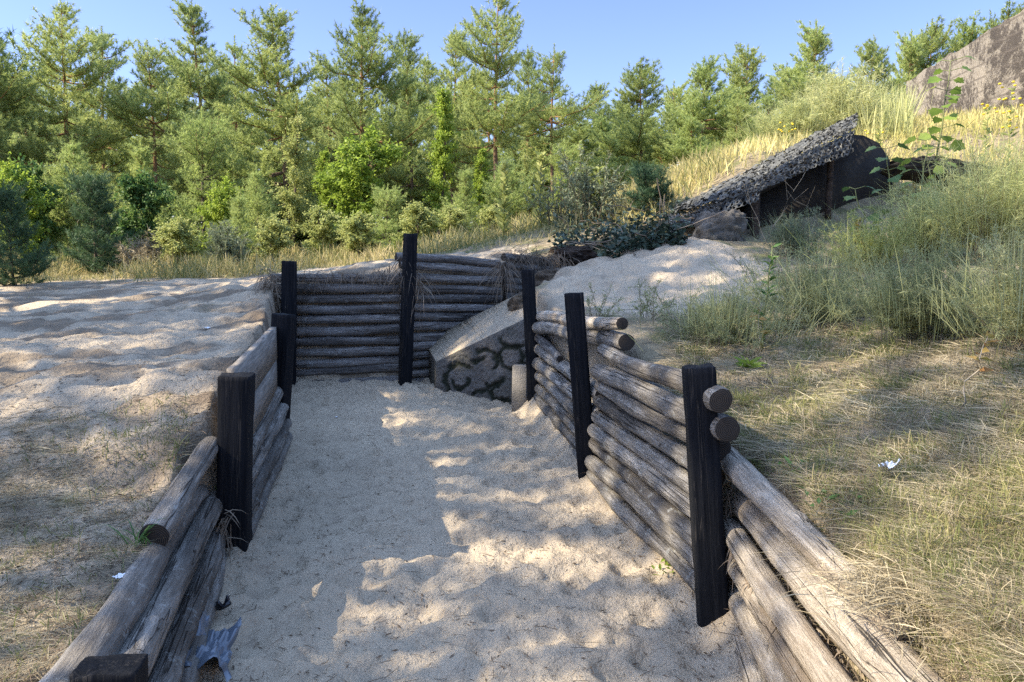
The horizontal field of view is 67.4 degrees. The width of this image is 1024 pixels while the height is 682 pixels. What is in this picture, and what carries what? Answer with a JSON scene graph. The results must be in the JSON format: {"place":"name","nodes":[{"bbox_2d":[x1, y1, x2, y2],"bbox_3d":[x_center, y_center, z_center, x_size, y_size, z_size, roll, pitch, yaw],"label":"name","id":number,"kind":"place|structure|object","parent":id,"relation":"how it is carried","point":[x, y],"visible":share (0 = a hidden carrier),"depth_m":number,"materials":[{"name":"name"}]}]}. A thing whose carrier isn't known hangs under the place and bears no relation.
{"place":"outdoors","nodes":[
{"label":"outdoors","id":0,"kind":"place"},
{"bbox_2d":[198,376,743,681],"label":"path","id":1,"kind":"structure","parent":0,"point":[443,436],"depth_m":3.89,"materials":[{"name":"sand"}]},
{"bbox_2d":[184,610,241,681],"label":"plastic sheet","id":2,"kind":"object","parent":1,"relation":"on","point":[218,646],"visible":0.94,"depth_m":2.96,"materials":[{"name":"plastic"}]},
{"bbox_2d":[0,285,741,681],"bbox_3d":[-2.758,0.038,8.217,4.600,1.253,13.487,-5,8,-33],"label":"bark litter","id":3,"kind":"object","parent":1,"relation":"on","point":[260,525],"visible":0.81,"depth_m":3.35,"materials":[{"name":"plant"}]},
{"bbox_2d":[0,120,1023,681],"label":"ground","id":4,"kind":"structure","parent":0,"point":[174,318],"depth_m":5.29,"materials":[{"name":"sand"}]},
{"bbox_2d":[0,178,59,285],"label":"young pine","id":5,"kind":"object","parent":4,"relation":"on","point":[11,218],"visible":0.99,"depth_m":12.60,"materials":[{"name":"green plant"}]},
{"bbox_2d":[0,151,62,261],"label":"leafy tree","id":6,"kind":"object","parent":4,"relation":"on","point":[35,202],"visible":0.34,"depth_m":15.94,"materials":[{"name":"green plant"}]},
{"bbox_2d":[0,24,63,243],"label":"pine tree","id":7,"kind":"object","parent":4,"relation":"on","point":[13,42],"visible":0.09,"depth_m":23.85,"materials":[{"name":"green plant"}]},
{"bbox_2d":[0,153,73,253],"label":"leafy tree","id":8,"kind":"object","parent":4,"relation":"on","point":[43,189],"visible":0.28,"depth_m":17.02,"materials":[{"name":"green plant"}]},
{"bbox_2d":[0,38,106,250],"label":"pine tree","id":9,"kind":"object","parent":4,"relation":"on","point":[13,94],"visible":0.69,"depth_m":20.25,"materials":[{"name":"green plant"}]},
{"bbox_2d":[29,133,109,264],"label":"young pine","id":10,"kind":"object","parent":4,"relation":"on","point":[74,159],"visible":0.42,"depth_m":17.52,"materials":[{"name":"green plant"}]},
{"bbox_2d":[0,0,141,254],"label":"pine tree","id":11,"kind":"object","parent":4,"relation":"on","point":[107,127],"visible":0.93,"depth_m":20.76,"materials":[{"name":"green plant"}]},
{"bbox_2d":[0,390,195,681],"bbox_3d":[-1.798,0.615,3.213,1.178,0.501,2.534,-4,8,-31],"label":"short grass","id":12,"kind":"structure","parent":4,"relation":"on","point":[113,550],"depth_m":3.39,"materials":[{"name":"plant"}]},
{"bbox_2d":[56,164,145,274],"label":"young pine","id":13,"kind":"object","parent":4,"relation":"on","point":[98,248],"visible":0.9,"depth_m":14.92,"materials":[{"name":"green plant"}]},
{"bbox_2d":[0,392,205,681],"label":"straw","id":14,"kind":"object","parent":4,"relation":"on","point":[34,551],"visible":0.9,"depth_m":2.99,"materials":[{"name":"plant"}]},
{"bbox_2d":[49,25,192,249],"bbox_3d":[-14.483,-7.216,28.652,4.315,8.778,4.723,5,9,37],"label":"pine tree","id":15,"kind":"object","parent":4,"relation":"on","point":[95,105],"visible":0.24,"depth_m":28.06,"materials":[{"name":"green plant"}]},
{"bbox_2d":[107,136,171,253],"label":"young pine","id":16,"kind":"object","parent":4,"relation":"on","point":[141,153],"visible":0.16,"depth_m":19.51,"materials":[{"name":"green plant"}]},
{"bbox_2d":[113,226,172,272],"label":"dry shrub","id":17,"kind":"object","parent":4,"relation":"on","point":[141,246],"visible":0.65,"depth_m":14.90,"materials":[{"name":"plant"}]},
{"bbox_2d":[106,165,180,254],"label":"leafy shrub","id":18,"kind":"object","parent":4,"relation":"on","point":[139,196],"visible":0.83,"depth_m":15.99,"materials":[{"name":"green plant"}]},
{"bbox_2d":[90,37,227,222],"bbox_3d":[-10.393,-5.462,22.584,3.613,6.684,3.849,-4,8,-32],"label":"pine tree","id":19,"kind":"object","parent":4,"relation":"on","point":[121,104],"visible":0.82,"depth_m":21.86,"materials":[{"name":"green plant"}]},
{"bbox_2d":[39,313,295,681],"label":"retaining wall","id":20,"kind":"structure","parent":4,"relation":"on","point":[142,625],"depth_m":3.28,"materials":[{"name":"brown wood"}]},
{"bbox_2d":[148,215,212,268],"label":"leafy bush","id":21,"kind":"object","parent":4,"relation":"on","point":[176,228],"visible":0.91,"depth_m":14.77,"materials":[{"name":"green plant"}]},
{"bbox_2d":[127,0,254,198],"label":"pine tree","id":22,"kind":"object","parent":4,"relation":"on","point":[186,72],"visible":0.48,"depth_m":25.63,"materials":[{"name":"green plant"}]},
{"bbox_2d":[153,106,258,255],"bbox_3d":[-7.717,-3.773,19.164,2.621,4.134,3.237,-3,8,-24],"label":"young pine","id":23,"kind":"object","parent":4,"relation":"on","point":[199,143],"visible":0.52,"depth_m":18.83,"materials":[{"name":"green plant"}]},
{"bbox_2d":[193,169,246,251],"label":"leafy tree","id":24,"kind":"object","parent":4,"relation":"on","point":[219,210],"visible":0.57,"depth_m":17.12,"materials":[{"name":"green plant"}]},
{"bbox_2d":[194,219,261,268],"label":"grey shrub","id":25,"kind":"object","parent":4,"relation":"on","point":[222,242],"visible":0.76,"depth_m":14.46,"materials":[{"name":"green plant"}]},
{"bbox_2d":[188,34,277,165],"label":"pine tree","id":26,"kind":"object","parent":4,"relation":"on","point":[233,52],"visible":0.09,"depth_m":29.55,"materials":[{"name":"green plant"}]},
{"bbox_2d":[210,191,259,258],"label":"young pine","id":27,"kind":"object","parent":4,"relation":"on","point":[239,213],"visible":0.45,"depth_m":15.63,"materials":[{"name":"green plant"}]},
{"bbox_2d":[148,2,333,252],"bbox_3d":[-6.885,-5.633,21.032,4.093,7.239,4.480,3,7,21],"label":"pine tree","id":28,"kind":"object","parent":4,"relation":"on","point":[280,112],"visible":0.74,"depth_m":20.69,"materials":[{"name":"green plant"}]},
{"bbox_2d":[225,163,282,258],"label":"young pine","id":29,"kind":"object","parent":4,"relation":"on","point":[256,193],"visible":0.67,"depth_m":16.63,"materials":[{"name":"green plant"}]},
{"bbox_2d":[255,213,294,264],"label":"leafy bush","id":30,"kind":"object","parent":4,"relation":"on","point":[278,241],"visible":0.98,"depth_m":14.76,"materials":[{"name":"green plant"}]},
{"bbox_2d":[234,139,349,249],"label":"pine tree","id":31,"kind":"object","parent":4,"relation":"on","point":[299,233],"visible":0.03,"depth_m":28.29,"materials":[{"name":"green plant"}]},
{"bbox_2d":[267,112,319,248],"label":"young pine","id":32,"kind":"object","parent":4,"relation":"on","point":[294,150],"visible":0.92,"depth_m":18.51,"materials":[{"name":"green plant"}]},
{"bbox_2d":[296,203,347,254],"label":"leafy bush","id":33,"kind":"object","parent":4,"relation":"on","point":[323,224],"visible":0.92,"depth_m":15.15,"materials":[{"name":"green plant"}]},
{"bbox_2d":[311,146,335,248],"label":"birch tree","id":34,"kind":"object","parent":4,"relation":"on","point":[323,192],"visible":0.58,"depth_m":18.19,"materials":[{"name":"green plant"}]},
{"bbox_2d":[277,52,383,245],"bbox_3d":[-6.856,-6.972,29.372,4.272,7.902,4.550,-1,7,-12],"label":"pine tree","id":35,"kind":"object","parent":4,"relation":"on","point":[320,110],"visible":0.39,"depth_m":28.66,"materials":[{"name":"green plant"}]},
{"bbox_2d":[311,114,412,241],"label":"leafy tree","id":36,"kind":"object","parent":4,"relation":"on","point":[356,156],"visible":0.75,"depth_m":17.41,"materials":[{"name":"green plant"}]},
{"bbox_2d":[333,209,391,260],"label":"leafy bush","id":37,"kind":"object","parent":4,"relation":"on","point":[350,236],"visible":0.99,"depth_m":14.37,"materials":[{"name":"green plant"}]},
{"bbox_2d":[0,139,734,283],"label":"tall grass","id":38,"kind":"structure","parent":4,"relation":"on","point":[190,267],"depth_m":13.31,"materials":[{"name":"plant"}]},
{"bbox_2d":[309,0,439,225],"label":"pine tree","id":39,"kind":"object","parent":4,"relation":"on","point":[373,63],"visible":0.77,"depth_m":23.48,"materials":[{"name":"green plant"}]},
{"bbox_2d":[330,25,440,231],"bbox_3d":[-4.416,-7.693,29.804,3.970,8.973,4.346,2,7,14],"label":"pine tree","id":40,"kind":"object","parent":4,"relation":"on","point":[398,176],"visible":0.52,"depth_m":29.54,"materials":[{"name":"green plant"}]},
{"bbox_2d":[271,233,502,385],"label":"retaining wall","id":41,"kind":"structure","parent":4,"relation":"on","point":[410,343],"depth_m":8.61,"materials":[{"name":"wood"}]},
{"bbox_2d":[245,265,280,312],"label":"dry roots","id":42,"kind":"object","parent":41,"relation":"attached to","point":[266,285],"visible":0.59,"depth_m":8.30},
{"bbox_2d":[465,244,522,308],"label":"dry roots","id":43,"kind":"object","parent":41,"relation":"hanging from","point":[508,273],"visible":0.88,"depth_m":8.90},
{"bbox_2d":[362,183,415,253],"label":"young pine","id":44,"kind":"object","parent":4,"relation":"on","point":[388,228],"visible":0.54,"depth_m":15.35,"materials":[{"name":"green plant"}]},
{"bbox_2d":[351,52,457,167],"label":"pine tree","id":45,"kind":"object","parent":4,"relation":"on","point":[426,70],"visible":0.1,"depth_m":38.51,"materials":[{"name":"green plant"}]},
{"bbox_2d":[384,199,440,243],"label":"leafy bush","id":46,"kind":"object","parent":4,"relation":"on","point":[416,214],"visible":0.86,"depth_m":14.73,"materials":[{"name":"green plant"}]},
{"bbox_2d":[421,83,462,237],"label":"birch tree","id":47,"kind":"object","parent":4,"relation":"on","point":[443,152],"visible":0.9,"depth_m":18.08,"materials":[{"name":"green plant"}]},
{"bbox_2d":[436,203,471,239],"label":"leafy bush","id":48,"kind":"object","parent":4,"relation":"on","point":[455,215],"visible":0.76,"depth_m":14.65,"materials":[{"name":"green plant"}]},
{"bbox_2d":[417,24,497,206],"bbox_3d":[-1.761,-6.596,25.320,2.872,7.737,3.674,-1,7,-11],"label":"pine tree","id":49,"kind":"object","parent":4,"relation":"on","point":[455,64],"visible":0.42,"depth_m":25.00,"materials":[{"name":"green plant"}]},
{"bbox_2d":[435,166,491,237],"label":"young pine","id":50,"kind":"object","parent":4,"relation":"on","point":[466,188],"visible":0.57,"depth_m":16.26,"materials":[{"name":"green plant"}]},
{"bbox_2d":[469,144,493,226],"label":"birch tree","id":51,"kind":"object","parent":4,"relation":"on","point":[479,162],"visible":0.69,"depth_m":17.91,"materials":[{"name":"green plant"}]},
{"bbox_2d":[428,294,538,404],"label":"concrete block","id":52,"kind":"structure","parent":4,"relation":"on","point":[480,355],"depth_m":8.12,"materials":[{"name":"concrete"}]},
{"bbox_2d":[443,0,555,207],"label":"pine tree","id":53,"kind":"object","parent":4,"relation":"on","point":[479,118],"visible":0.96,"depth_m":21.59,"materials":[{"name":"green plant"}]},
{"bbox_2d":[493,158,513,236],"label":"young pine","id":54,"kind":"object","parent":4,"relation":"on","point":[502,217],"visible":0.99,"depth_m":12.78,"materials":[{"name":"green plant"}]},
{"bbox_2d":[481,152,535,228],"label":"young pine","id":55,"kind":"object","parent":4,"relation":"on","point":[518,200],"visible":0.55,"depth_m":16.39,"materials":[{"name":"green plant"}]},
{"bbox_2d":[512,364,527,411],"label":"concrete slab","id":56,"kind":"structure","parent":4,"relation":"on","point":[519,389],"depth_m":7.50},
{"bbox_2d":[501,253,560,299],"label":"retaining wall","id":57,"kind":"structure","parent":4,"relation":"on","point":[518,283],"depth_m":9.32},
{"bbox_2d":[500,242,580,294],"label":"dry roots","id":58,"kind":"object","parent":57,"relation":"hanging from","point":[557,262],"visible":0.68,"depth_m":9.44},
{"bbox_2d":[497,45,571,185],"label":"pine tree","id":59,"kind":"object","parent":4,"relation":"on","point":[527,73],"visible":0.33,"depth_m":29.76,"materials":[{"name":"green plant"}]},
{"bbox_2d":[498,43,609,193],"bbox_3d":[1.190,-6.210,24.339,3.443,6.368,3.667,-5,9,-35],"label":"pine tree","id":60,"kind":"object","parent":4,"relation":"on","point":[561,111],"visible":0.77,"depth_m":24.03,"materials":[{"name":"green plant"}]},
{"bbox_2d":[521,162,589,224],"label":"willow bush","id":61,"kind":"object","parent":4,"relation":"on","point":[555,208],"visible":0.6,"depth_m":12.50,"materials":[{"name":"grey plant"}]},
{"bbox_2d":[534,137,583,218],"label":"young pine","id":62,"kind":"object","parent":4,"relation":"on","point":[570,153],"visible":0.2,"depth_m":20.39,"materials":[{"name":"green plant"}]},
{"bbox_2d":[530,119,602,184],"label":"pine tree","id":63,"kind":"object","parent":4,"relation":"on","point":[580,133],"visible":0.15,"depth_m":28.43,"materials":[{"name":"green plant"}]},
{"bbox_2d":[549,245,598,265],"bbox_3d":[0.810,-1.121,10.042,0.664,0.268,0.447,0,7,0],"label":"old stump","id":64,"kind":"object","parent":4,"relation":"on","point":[583,253],"visible":0.59,"depth_m":9.89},
{"bbox_2d":[549,142,630,224],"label":"willow bush","id":65,"kind":"object","parent":4,"relation":"on","point":[585,186],"visible":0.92,"depth_m":11.53,"materials":[{"name":"green plant"}]},
{"bbox_2d":[568,80,632,189],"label":"pine tree","id":66,"kind":"object","parent":4,"relation":"on","point":[600,87],"visible":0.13,"depth_m":32.66,"materials":[{"name":"green plant"}]},
{"bbox_2d":[571,129,633,190],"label":"young pine","id":67,"kind":"object","parent":4,"relation":"on","point":[610,144],"visible":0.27,"depth_m":23.42,"materials":[{"name":"green plant"}]},
{"bbox_2d":[583,54,681,188],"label":"pine tree","id":68,"kind":"object","parent":4,"relation":"on","point":[634,139],"visible":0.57,"depth_m":25.52,"materials":[{"name":"green plant"}]},
{"bbox_2d":[546,178,724,261],"bbox_3d":[1.576,-1.041,10.388,2.250,2.051,3.967,0,7,0],"label":"creeper","id":69,"kind":"object","parent":4,"relation":"on","point":[638,242],"visible":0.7,"depth_m":8.97,"materials":[{"name":"green plant"}]},
{"bbox_2d":[620,159,677,214],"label":"young pine","id":70,"kind":"object","parent":4,"relation":"on","point":[650,175],"visible":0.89,"depth_m":10.79,"materials":[{"name":"green plant"}]},
{"bbox_2d":[613,278,704,324],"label":"twiggy weed","id":71,"kind":"object","parent":4,"relation":"on","point":[643,309],"visible":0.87,"depth_m":5.73,"materials":[{"name":"green plant"}]},
{"bbox_2d":[637,79,717,165],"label":"pine tree","id":72,"kind":"object","parent":4,"relation":"on","point":[678,91],"visible":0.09,"depth_m":33.51,"materials":[{"name":"green plant"}]},
{"bbox_2d":[657,113,719,169],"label":"young pine","id":73,"kind":"object","parent":4,"relation":"on","point":[686,147],"visible":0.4,"depth_m":23.34,"materials":[{"name":"green plant"}]},
{"bbox_2d":[663,52,765,162],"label":"pine tree","id":74,"kind":"object","parent":4,"relation":"on","point":[703,77],"visible":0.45,"depth_m":27.52,"materials":[{"name":"green plant"}]},
{"bbox_2d":[673,41,766,148],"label":"pine tree","id":75,"kind":"object","parent":4,"relation":"on","point":[736,69],"visible":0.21,"depth_m":29.74,"materials":[{"name":"green plant"}]},
{"bbox_2d":[692,209,747,240],"bbox_3d":[2.530,-1.266,9.421,0.680,0.691,0.485,0,7,0],"label":"boulder","id":76,"kind":"object","parent":4,"relation":"on","point":[723,226],"visible":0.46,"depth_m":9.23,"materials":[{"name":"stone"}]},
{"bbox_2d":[521,269,944,681],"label":"retaining wall","id":77,"kind":"structure","parent":4,"relation":"on","point":[681,526],"depth_m":3.23,"materials":[{"name":"wood"}]},
{"bbox_2d":[718,541,861,681],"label":"dry roots","id":78,"kind":"object","parent":77,"relation":"attached to","point":[826,643],"visible":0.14,"depth_m":2.49,"materials":[{"name":"plant"}]},
{"bbox_2d":[708,97,767,151],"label":"pine tree","id":79,"kind":"object","parent":4,"relation":"on","point":[737,111],"visible":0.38,"depth_m":22.19,"materials":[{"name":"green plant"}]},
{"bbox_2d":[608,271,870,355],"bbox_3d":[1.547,-0.178,4.987,1.915,0.654,1.875,0,7,0],"label":"feathery bush","id":80,"kind":"object","parent":4,"relation":"on","point":[727,328],"visible":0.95,"depth_m":4.99,"materials":[{"name":"green plant"}]},
{"bbox_2d":[678,130,892,239],"bbox_3d":[4.012,-2.032,10.623,3.604,1.794,1.665,-2,7,-19],"label":"dugout shelter","id":81,"kind":"object","parent":4,"relation":"on","point":[829,181],"visible":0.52,"depth_m":10.11,"materials":[{"name":"wood"}]},
{"bbox_2d":[667,112,858,231],"bbox_3d":[3.441,-2.243,10.008,2.782,1.676,1.631,0,7,0],"label":"camouflage net","id":82,"kind":"object","parent":81,"relation":"on","point":[766,167],"visible":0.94,"depth_m":9.70,"materials":[{"name":"fabric"}]},
{"bbox_2d":[712,200,868,257],"bbox_3d":[3.187,-1.185,8.190,1.578,0.659,1.675,-4,8,-33],"label":"feathery bush","id":83,"kind":"object","parent":4,"relation":"on","point":[780,230],"visible":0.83,"depth_m":8.17,"materials":[{"name":"green plant"}]},
{"bbox_2d":[753,17,853,109],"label":"pine tree","id":84,"kind":"object","parent":4,"relation":"on","point":[815,40],"visible":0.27,"depth_m":28.86,"materials":[{"name":"green plant"}]},
{"bbox_2d":[714,88,895,142],"bbox_3d":[5.065,-3.846,13.771,2.988,1.369,2.986,0,7,0],"label":"feathery bush","id":85,"kind":"object","parent":4,"relation":"on","point":[798,117],"visible":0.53,"depth_m":13.52,"materials":[{"name":"green plant"}]},
{"bbox_2d":[605,102,1023,259],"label":"golden grass","id":86,"kind":"structure","parent":4,"relation":"on","point":[969,118],"depth_m":12.15,"materials":[{"name":"plant"}]},
{"bbox_2d":[693,231,936,329],"bbox_3d":[2.235,-0.400,5.420,2.056,0.803,1.605,-3,8,-25],"label":"feathery bush","id":87,"kind":"object","parent":4,"relation":"on","point":[815,281],"visible":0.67,"depth_m":5.29,"materials":[{"name":"green plant"}]},
{"bbox_2d":[650,252,1023,681],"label":"straw","id":88,"kind":"object","parent":4,"relation":"on","point":[939,582],"visible":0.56,"depth_m":2.85,"materials":[{"name":"plant"}]},
{"bbox_2d":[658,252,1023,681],"bbox_3d":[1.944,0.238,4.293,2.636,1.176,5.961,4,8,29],"label":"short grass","id":89,"kind":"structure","parent":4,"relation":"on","point":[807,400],"depth_m":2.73,"materials":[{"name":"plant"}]},
{"bbox_2d":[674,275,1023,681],"bbox_3d":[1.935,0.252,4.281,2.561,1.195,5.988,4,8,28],"label":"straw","id":90,"kind":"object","parent":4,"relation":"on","point":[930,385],"visible":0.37,"depth_m":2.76,"materials":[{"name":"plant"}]},
{"bbox_2d":[754,56,948,130],"bbox_3d":[6.077,-4.386,14.216,3.942,1.840,3.754,0,7,0],"label":"feathery bush","id":91,"kind":"object","parent":4,"relation":"on","point":[836,89],"visible":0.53,"depth_m":13.74,"materials":[{"name":"green plant"}]},
{"bbox_2d":[750,534,977,680],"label":"straw heap","id":92,"kind":"object","parent":4,"relation":"on","point":[874,597],"visible":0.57,"depth_m":2.13,"materials":[{"name":"plant"}]},
{"bbox_2d":[780,205,958,271],"bbox_3d":[3.340,-0.954,7.279,1.716,0.754,1.502,4,8,29],"label":"feathery bush","id":93,"kind":"object","parent":4,"relation":"on","point":[880,241],"visible":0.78,"depth_m":7.15,"materials":[{"name":"green plant"}]},
{"bbox_2d":[850,34,902,109],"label":"pine tree","id":94,"kind":"object","parent":4,"relation":"on","point":[871,47],"visible":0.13,"depth_m":32.63,"materials":[{"name":"green plant"}]},
{"bbox_2d":[746,222,1023,357],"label":"feathery bush","id":95,"kind":"object","parent":4,"relation":"on","point":[899,312],"visible":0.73,"depth_m":4.16,"materials":[{"name":"green plant"}]},
{"bbox_2d":[865,142,909,233],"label":"maple sapling","id":96,"kind":"object","parent":4,"relation":"on","point":[896,178],"visible":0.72,"depth_m":8.70,"materials":[{"name":"green plant"}]},
{"bbox_2d":[868,29,927,108],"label":"pine tree","id":97,"kind":"object","parent":4,"relation":"on","point":[911,54],"visible":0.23,"depth_m":34.64,"materials":[{"name":"green plant"}]},
{"bbox_2d":[827,175,975,261],"bbox_3d":[4.117,-1.211,7.646,1.913,0.933,1.771,1,7,9],"label":"feathery bush","id":98,"kind":"object","parent":4,"relation":"on","point":[920,218],"visible":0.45,"depth_m":7.51,"materials":[{"name":"green plant"}]},
{"bbox_2d":[845,217,1023,350],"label":"feathery bush","id":99,"kind":"object","parent":4,"relation":"on","point":[1004,286],"visible":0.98,"depth_m":3.59,"materials":[{"name":"green plant"}]},
{"bbox_2d":[908,13,963,77],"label":"pine tree","id":100,"kind":"object","parent":4,"relation":"on","point":[936,38],"visible":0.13,"depth_m":34.98,"materials":[{"name":"green plant"}]},
{"bbox_2d":[880,156,993,185],"bbox_3d":[5.753,-2.285,10.379,1.741,0.379,0.544,3,6,-12],"label":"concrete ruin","id":101,"kind":"object","parent":4,"relation":"on","point":[907,175],"visible":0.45,"depth_m":10.17,"materials":[{"name":"concrete"}]},
{"bbox_2d":[918,55,973,196],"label":"maple sapling","id":102,"kind":"object","parent":4,"relation":"on","point":[956,90],"visible":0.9,"depth_m":8.66,"materials":[{"name":"green plant"}]},
{"bbox_2d":[873,121,1023,261],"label":"feathery bush","id":103,"kind":"object","parent":4,"relation":"on","point":[1001,202],"visible":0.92,"depth_m":6.77,"materials":[{"name":"green plant"}]},
{"bbox_2d":[936,8,987,61],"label":"pine tree","id":104,"kind":"object","parent":4,"relation":"on","point":[970,35],"visible":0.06,"depth_m":35.28,"materials":[{"name":"green plant"}]},
{"bbox_2d":[906,9,1023,116],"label":"bunker wall","id":105,"kind":"structure","parent":4,"relation":"on","point":[996,53],"depth_m":15.85,"materials":[{"name":"concrete"}]},
{"bbox_2d":[0,0,1023,222],"label":"sky","id":106,"kind":"structure","parent":0,"point":[599,38],"materials":[{"name":"blue"}]},
{"bbox_2d":[837,81,927,140],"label":"pale grass","id":107,"kind":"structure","parent":0,"point":[905,113],"depth_m":13.21,"materials":[{"name":"plant"}]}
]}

